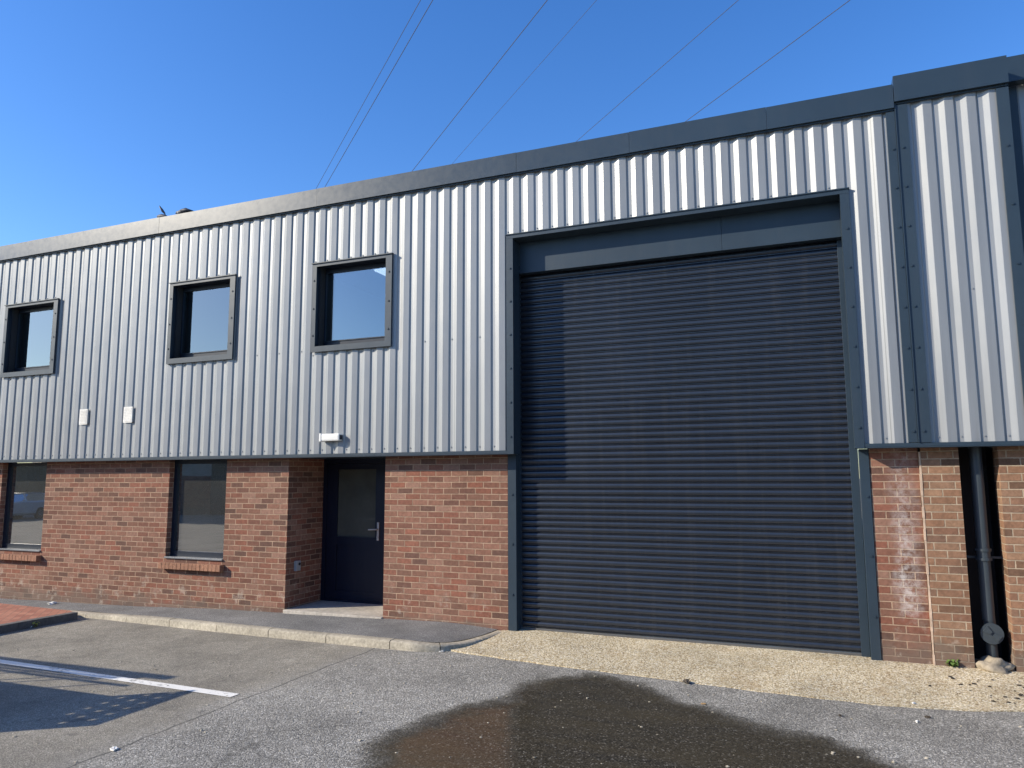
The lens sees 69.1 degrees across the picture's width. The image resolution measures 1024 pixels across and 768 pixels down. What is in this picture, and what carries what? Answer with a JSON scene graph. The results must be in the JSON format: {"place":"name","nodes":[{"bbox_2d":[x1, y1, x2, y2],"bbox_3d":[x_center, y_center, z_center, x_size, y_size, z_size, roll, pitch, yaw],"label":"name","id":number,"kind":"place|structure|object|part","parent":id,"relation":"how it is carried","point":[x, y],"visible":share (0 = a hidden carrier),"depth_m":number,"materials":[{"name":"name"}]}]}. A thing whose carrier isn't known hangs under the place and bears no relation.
{"place":"outdoors","nodes":[
{"label":"outdoors","id":0,"kind":"place"},
{"bbox_2d":[0,598,496,641],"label":"pavement","id":1,"kind":"structure","parent":0,"point":[426,631],"depth_m":9.52,"materials":[{"name":"grey concrete"}]},
{"bbox_2d":[317,0,420,186],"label":"overhead cable","id":2,"kind":"object","parent":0,"point":[372,86],"visible":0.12,"depth_m":44.54,"materials":[{"name":"metal"}]},
{"bbox_2d":[325,0,432,185],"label":"overhead cable","id":3,"kind":"object","parent":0,"point":[382,87],"visible":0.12,"depth_m":44.59,"materials":[{"name":"metal"}]},
{"bbox_2d":[412,0,546,170],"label":"overhead cable","id":4,"kind":"object","parent":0,"point":[484,79],"visible":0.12,"depth_m":47.68,"materials":[{"name":"metal"}]},
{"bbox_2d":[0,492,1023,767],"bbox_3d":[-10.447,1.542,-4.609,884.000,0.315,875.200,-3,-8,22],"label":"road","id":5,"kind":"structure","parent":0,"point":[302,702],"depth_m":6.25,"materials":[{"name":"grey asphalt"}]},
{"bbox_2d":[0,603,71,623],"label":"paved island","id":6,"kind":"structure","parent":5,"relation":"on","point":[9,613],"depth_m":10.62,"materials":[{"name":"red brick"}]},
{"bbox_2d":[0,612,77,633],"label":"island kerb","id":7,"kind":"structure","parent":5,"relation":"on","point":[28,624],"depth_m":10.11,"materials":[{"name":"grey concrete"}]},
{"bbox_2d":[0,659,237,696],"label":"parking line","id":8,"kind":"object","parent":5,"relation":"on","point":[160,684],"visible":1,"depth_m":7.17,"materials":[{"name":"paint"}]},
{"bbox_2d":[50,608,502,651],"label":"kerb","id":9,"kind":"structure","parent":5,"relation":"on","point":[343,639],"depth_m":8.91,"materials":[{"name":"concrete"}]},
{"bbox_2d":[0,84,932,663],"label":"industrial unit","id":10,"kind":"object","parent":5,"relation":"on","point":[648,384],"visible":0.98,"depth_m":9.28,"materials":[{"name":"silver metal"}]},
{"bbox_2d":[0,462,46,560],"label":"window","id":11,"kind":"structure","parent":10,"relation":"in","point":[26,482],"depth_m":12.64,"materials":[{"name":"glass"}]},
{"bbox_2d":[0,298,59,377],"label":"window","id":12,"kind":"structure","parent":10,"relation":"in","point":[36,343],"depth_m":12.77,"materials":[{"name":"paint"}]},
{"bbox_2d":[79,409,88,424],"bbox_3d":[-6.842,0.527,11.893,0.180,0.248,0.046,-3,-8,22],"label":"vent plate","id":13,"kind":"object","parent":10,"relation":"attached to","point":[84,417],"visible":1,"depth_m":11.87,"materials":[{"name":"plastic"}]},
{"bbox_2d":[123,407,133,422],"bbox_3d":[-5.942,0.478,11.526,0.185,0.248,0.046,-3,-8,22],"label":"vent plate","id":14,"kind":"object","parent":10,"relation":"attached to","point":[128,415],"visible":1,"depth_m":11.50,"materials":[{"name":"plastic"}]},
{"bbox_2d":[157,206,166,217],"bbox_3d":[-5.543,-2.738,11.807,0.244,0.235,0.080,-3,-8,22],"label":"perched bird","id":15,"kind":"object","parent":10,"relation":"on","point":[162,215],"visible":0.66,"depth_m":11.80},
{"bbox_2d":[175,208,192,213],"bbox_3d":[-5.115,-2.695,11.602,0.383,0.095,0.136,-3,-8,22],"label":"roosting bird","id":16,"kind":"object","parent":10,"relation":"on","point":[184,210],"visible":0.75,"depth_m":11.55},
{"bbox_2d":[158,460,226,571],"bbox_3d":[-4.695,1.939,11.080,1.189,1.608,0.253,-3,-8,22],"label":"window","id":17,"kind":"structure","parent":10,"relation":"in","point":[199,492],"depth_m":11.17,"materials":[{"name":"glass"}]},
{"bbox_2d":[166,274,237,363],"bbox_3d":[-4.627,-0.949,11.245,1.305,1.265,0.270,-3,-8,22],"label":"window","id":18,"kind":"structure","parent":10,"relation":"in","point":[209,304],"depth_m":11.32,"materials":[{"name":"paint"}]},
{"bbox_2d":[294,560,300,570],"bbox_3d":[-3.034,2.571,10.517,0.052,0.140,0.100,-3,-8,22],"label":"key safe","id":19,"kind":"object","parent":10,"relation":"attached to","point":[297,565],"visible":1,"depth_m":10.49,"materials":[{"name":"grey plastic"}]},
{"bbox_2d":[319,433,341,441],"bbox_3d":[-2.431,0.718,9.987,0.325,0.108,0.089,-3,-8,22],"label":"bulkhead light","id":20,"kind":"object","parent":10,"relation":"attached to","point":[330,437],"visible":1,"depth_m":9.95,"materials":[{"name":"white plastic"}]},
{"bbox_2d":[310,252,393,352],"bbox_3d":[-2.156,-1.085,10.237,1.310,1.265,0.270,-3,-8,22],"label":"window","id":21,"kind":"structure","parent":10,"relation":"in","point":[358,290],"depth_m":10.30,"materials":[{"name":"paint"}]},
{"bbox_3d":[-2.317,2.159,10.899,0.990,1.968,0.125,-3,-8,22],"label":"door","id":22,"kind":"part","parent":10,"relation":"part of","materials":[{"name":"paint"}]},
{"bbox_2d":[7,640,1023,767],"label":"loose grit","id":23,"kind":"object","parent":5,"relation":"on","point":[832,752],"visible":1,"depth_m":6.06,"materials":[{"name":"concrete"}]},
{"bbox_2d":[368,674,892,767],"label":"puddle","id":24,"kind":"object","parent":5,"relation":"on","point":[609,715],"visible":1,"depth_m":5.42,"materials":[{"name":"liquid"}]},
{"bbox_2d":[450,626,1023,711],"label":"concrete apron","id":25,"kind":"object","parent":5,"relation":"on","point":[850,678],"visible":0.79,"depth_m":7.21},
{"bbox_2d":[946,659,958,666],"bbox_3d":[4.276,2.699,7.200,0.163,0.076,0.124,5,-9,-36],"label":"weed","id":26,"kind":"object","parent":25,"relation":"on","point":[953,663],"visible":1,"depth_m":7.18,"materials":[{"name":"green plant"}]},
{"bbox_2d":[928,676,1023,703],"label":"dirt crumbs","id":27,"kind":"object","parent":25,"relation":"on","point":[951,677],"visible":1,"depth_m":6.45,"materials":[{"name":"brown soil"}]},
{"bbox_2d":[975,655,1015,673],"bbox_3d":[4.601,2.703,7.081,0.291,0.199,0.311,1,-7,-7],"label":"cement lump","id":28,"kind":"object","parent":25,"relation":"on","point":[988,663],"visible":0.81,"depth_m":7.02,"materials":[{"name":"beige concrete"}]},
{"bbox_2d":[891,55,1023,671],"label":"adjoining unit","id":29,"kind":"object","parent":5,"relation":"on","point":[963,242],"visible":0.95,"depth_m":7.39,"materials":[{"name":"silver metal"}]},
{"bbox_2d":[966,447,1003,657],"bbox_3d":[4.648,1.598,7.335,0.340,2.260,0.176,-3,-8,22],"label":"downpipe","id":30,"kind":"object","parent":29,"relation":"attached to","point":[992,633],"visible":0.92,"depth_m":7.30,"materials":[{"name":"black paint"}]},
{"bbox_2d":[1007,54,1023,251],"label":"set back unit","id":31,"kind":"object","parent":5,"relation":"on","point":[1015,64],"visible":0.15,"depth_m":7.66,"materials":[{"name":"silver metal"}]},
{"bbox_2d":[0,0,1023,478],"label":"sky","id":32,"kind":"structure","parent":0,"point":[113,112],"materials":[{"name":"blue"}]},
{"bbox_2d":[452,1,595,163],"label":"overhead cable","id":33,"kind":"object","parent":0,"point":[528,77],"visible":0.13,"depth_m":55.16,"materials":[{"name":"metal"}]},
{"bbox_2d":[576,0,737,141],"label":"overhead cable","id":34,"kind":"object","parent":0,"point":[662,66],"visible":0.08,"depth_m":46.60,"materials":[{"name":"metal"}]},
{"bbox_2d":[685,0,849,121],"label":"overhead cable","id":35,"kind":"object","parent":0,"point":[770,58],"visible":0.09,"depth_m":42.34,"materials":[{"name":"metal"}]}
]}

